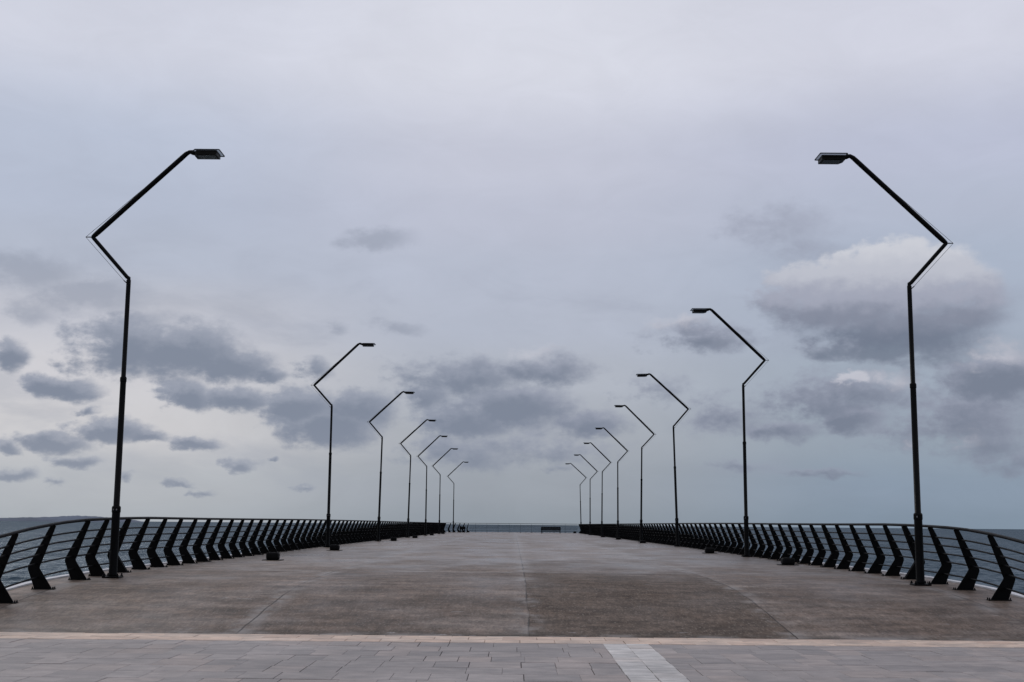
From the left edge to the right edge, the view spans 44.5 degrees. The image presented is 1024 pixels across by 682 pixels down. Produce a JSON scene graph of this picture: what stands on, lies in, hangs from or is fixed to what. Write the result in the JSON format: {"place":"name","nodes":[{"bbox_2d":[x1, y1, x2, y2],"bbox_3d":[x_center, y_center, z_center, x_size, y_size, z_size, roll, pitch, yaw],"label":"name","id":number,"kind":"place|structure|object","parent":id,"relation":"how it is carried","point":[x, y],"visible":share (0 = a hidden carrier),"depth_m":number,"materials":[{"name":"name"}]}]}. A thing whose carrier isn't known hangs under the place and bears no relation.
{"place":"outdoors","nodes":[
{"label":"outdoors","id":0,"kind":"place"},
{"bbox_2d":[0,515,141,521],"bbox_3d":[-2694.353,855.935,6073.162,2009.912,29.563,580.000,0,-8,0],"label":"hills","id":1,"kind":"structure","parent":0,"point":[62,518],"depth_m":5864.26,"materials":[{"name":"grey"}]},
{"bbox_2d":[0,532,1023,640],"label":"promenade","id":2,"kind":"structure","parent":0,"point":[519,584],"depth_m":21.77,"materials":[{"name":"concrete"}]},
{"bbox_2d":[86,149,224,577],"bbox_3d":[-7.461,0.365,25.525,2.748,8.812,0.520,0,-8,0],"label":"street lamp","id":3,"kind":"object","parent":2,"relation":"on","point":[214,154],"visible":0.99,"depth_m":25.51,"materials":[{"name":"black metal"}]},
{"bbox_2d":[0,517,468,603],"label":"pier railing","id":4,"kind":"object","parent":2,"relation":"on","point":[345,535],"visible":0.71,"depth_m":32.50,"materials":[{"name":"black metal"}]},
{"bbox_2d":[263,552,283,560],"bbox_3d":[-6.792,6.122,35.596,0.552,0.236,0.405,0,-8,1],"label":"bollard","id":5,"kind":"object","parent":2,"relation":"on","point":[273,556],"visible":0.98,"depth_m":35.45,"materials":[{"name":"black metal"}]},
{"bbox_2d":[329,545,341,550],"bbox_3d":[-6.748,7.865,47.671,0.552,0.224,0.405,0,-8,2],"label":"bollard","id":6,"kind":"object","parent":2,"relation":"on","point":[334,547],"visible":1,"depth_m":47.52,"materials":[{"name":"black metal"}]},
{"bbox_2d":[311,343,375,546],"bbox_3d":[-7.357,4.424,53.836,2.748,8.812,0.520,0,-8,0],"label":"street lamp","id":7,"kind":"object","parent":2,"relation":"on","point":[328,515],"visible":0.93,"depth_m":53.82,"materials":[{"name":"black metal"}]},
{"bbox_2d":[367,391,414,540],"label":"street lamp","id":8,"kind":"object","parent":2,"relation":"on","point":[380,480],"visible":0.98,"depth_m":73.40,"materials":[{"name":"black metal"}]},
{"bbox_2d":[399,419,435,537],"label":"street lamp","id":9,"kind":"object","parent":2,"relation":"on","point":[408,536],"visible":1,"depth_m":93.13,"materials":[{"name":"black metal"}]},
{"bbox_2d":[417,435,446,535],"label":"street lamp","id":10,"kind":"object","parent":2,"relation":"on","point":[426,484],"visible":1,"depth_m":110.25,"materials":[{"name":"black metal"}]},
{"bbox_2d":[433,448,457,533],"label":"street lamp","id":11,"kind":"object","parent":2,"relation":"on","point":[440,482],"visible":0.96,"depth_m":128.87,"materials":[{"name":"black metal"}]},
{"bbox_2d":[447,461,467,531],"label":"street lamp","id":12,"kind":"object","parent":2,"relation":"on","point":[453,493],"visible":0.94,"depth_m":156.23,"materials":[{"name":"black metal"}]},
{"bbox_2d":[6,532,1023,598],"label":"kerb","id":13,"kind":"structure","parent":2,"relation":"on","point":[107,569],"depth_m":24.72,"materials":[{"name":"concrete"}]},
{"bbox_2d":[469,523,577,532],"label":"pier railing","id":14,"kind":"object","parent":2,"relation":"on","point":[520,526],"visible":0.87,"depth_m":163.42,"materials":[{"name":"black metal"}]},
{"bbox_2d":[541,527,560,532],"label":"bench","id":15,"kind":"object","parent":2,"relation":"on","point":[552,529],"visible":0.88,"depth_m":153.24,"materials":[{"name":"black paint"}]},
{"bbox_2d":[566,463,586,532],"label":"street lamp","id":16,"kind":"object","parent":2,"relation":"on","point":[580,497],"visible":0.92,"depth_m":157.02,"materials":[{"name":"black metal"}]},
{"bbox_2d":[574,454,597,532],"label":"street lamp","id":17,"kind":"object","parent":2,"relation":"on","point":[590,490],"visible":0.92,"depth_m":138.07,"materials":[{"name":"black metal"}]},
{"bbox_2d":[584,442,611,535],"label":"street lamp","id":18,"kind":"object","parent":2,"relation":"on","point":[607,466],"visible":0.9,"depth_m":117.95,"materials":[{"name":"black metal"}]},
{"bbox_2d":[596,427,627,536],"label":"street lamp","id":19,"kind":"object","parent":2,"relation":"on","point":[624,447],"visible":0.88,"depth_m":99.62,"materials":[{"name":"black metal"}]},
{"bbox_2d":[614,405,655,541],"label":"street lamp","id":20,"kind":"object","parent":2,"relation":"on","point":[641,520],"visible":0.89,"depth_m":81.01,"materials":[{"name":"black metal"}]},
{"bbox_2d":[636,373,690,546],"bbox_3d":[7.817,5.997,63.594,2.748,8.811,0.520,-1,-8,0],"label":"street lamp","id":21,"kind":"object","parent":2,"relation":"on","point":[675,480],"visible":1,"depth_m":63.56,"materials":[{"name":"black metal"}]},
{"bbox_2d":[705,548,716,553],"bbox_3d":[7.623,8.088,48.329,0.552,0.224,0.405,0,-8,3],"label":"bollard","id":22,"kind":"object","parent":2,"relation":"on","point":[709,550],"visible":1,"depth_m":48.18,"materials":[{"name":"black metal"}]},
{"bbox_2d":[690,308,768,556],"bbox_3d":[7.773,3.181,44.298,2.748,8.812,0.520,0,-8,0],"label":"street lamp","id":23,"kind":"object","parent":2,"relation":"on","point":[745,517],"visible":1,"depth_m":44.28,"materials":[{"name":"black metal"}]},
{"bbox_2d":[777,558,796,564],"bbox_3d":[7.787,6.228,35.362,0.552,0.212,0.405,0,-8,0],"label":"bollard","id":24,"kind":"object","parent":2,"relation":"on","point":[787,561],"visible":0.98,"depth_m":35.22,"materials":[{"name":"black metal"}]},
{"bbox_2d":[579,523,1023,600],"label":"pier railing","id":25,"kind":"object","parent":2,"relation":"on","point":[651,533],"visible":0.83,"depth_m":33.19,"materials":[{"name":"black metal"}]},
{"bbox_2d":[814,153,952,585],"bbox_3d":[7.676,0.482,25.390,2.748,8.812,0.520,0,-8,0],"label":"street lamp","id":26,"kind":"object","parent":2,"relation":"on","point":[917,514],"visible":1,"depth_m":25.36,"materials":[{"name":"black metal"}]},
{"bbox_2d":[0,638,1023,681],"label":"pavement","id":27,"kind":"structure","parent":0,"point":[83,660],"depth_m":14.70,"materials":[{"name":"grey stone"}]},
{"bbox_2d":[603,644,689,681],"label":"paving strip","id":28,"kind":"object","parent":27,"relation":"on","point":[641,662],"visible":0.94,"depth_m":14.58,"materials":[{"name":"stone"}]},
{"bbox_2d":[0,521,1023,637],"bbox_3d":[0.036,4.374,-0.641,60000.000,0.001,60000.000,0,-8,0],"label":"sea","id":29,"kind":"structure","parent":0,"point":[13,577],"depth_m":304.49,"materials":[{"name":"liquid"}]},
{"bbox_2d":[0,0,1023,528],"label":"sky","id":30,"kind":"structure","parent":0,"point":[525,208],"materials":[{"name":"grey"}]},
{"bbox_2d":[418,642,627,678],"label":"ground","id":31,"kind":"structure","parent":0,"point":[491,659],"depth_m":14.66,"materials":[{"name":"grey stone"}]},
{"bbox_2d":[0,632,1023,647],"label":"paving band","id":32,"kind":"object","parent":31,"relation":"on","point":[494,639],"visible":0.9,"depth_m":17.56,"materials":[{"name":"beige stone"}]}
]}

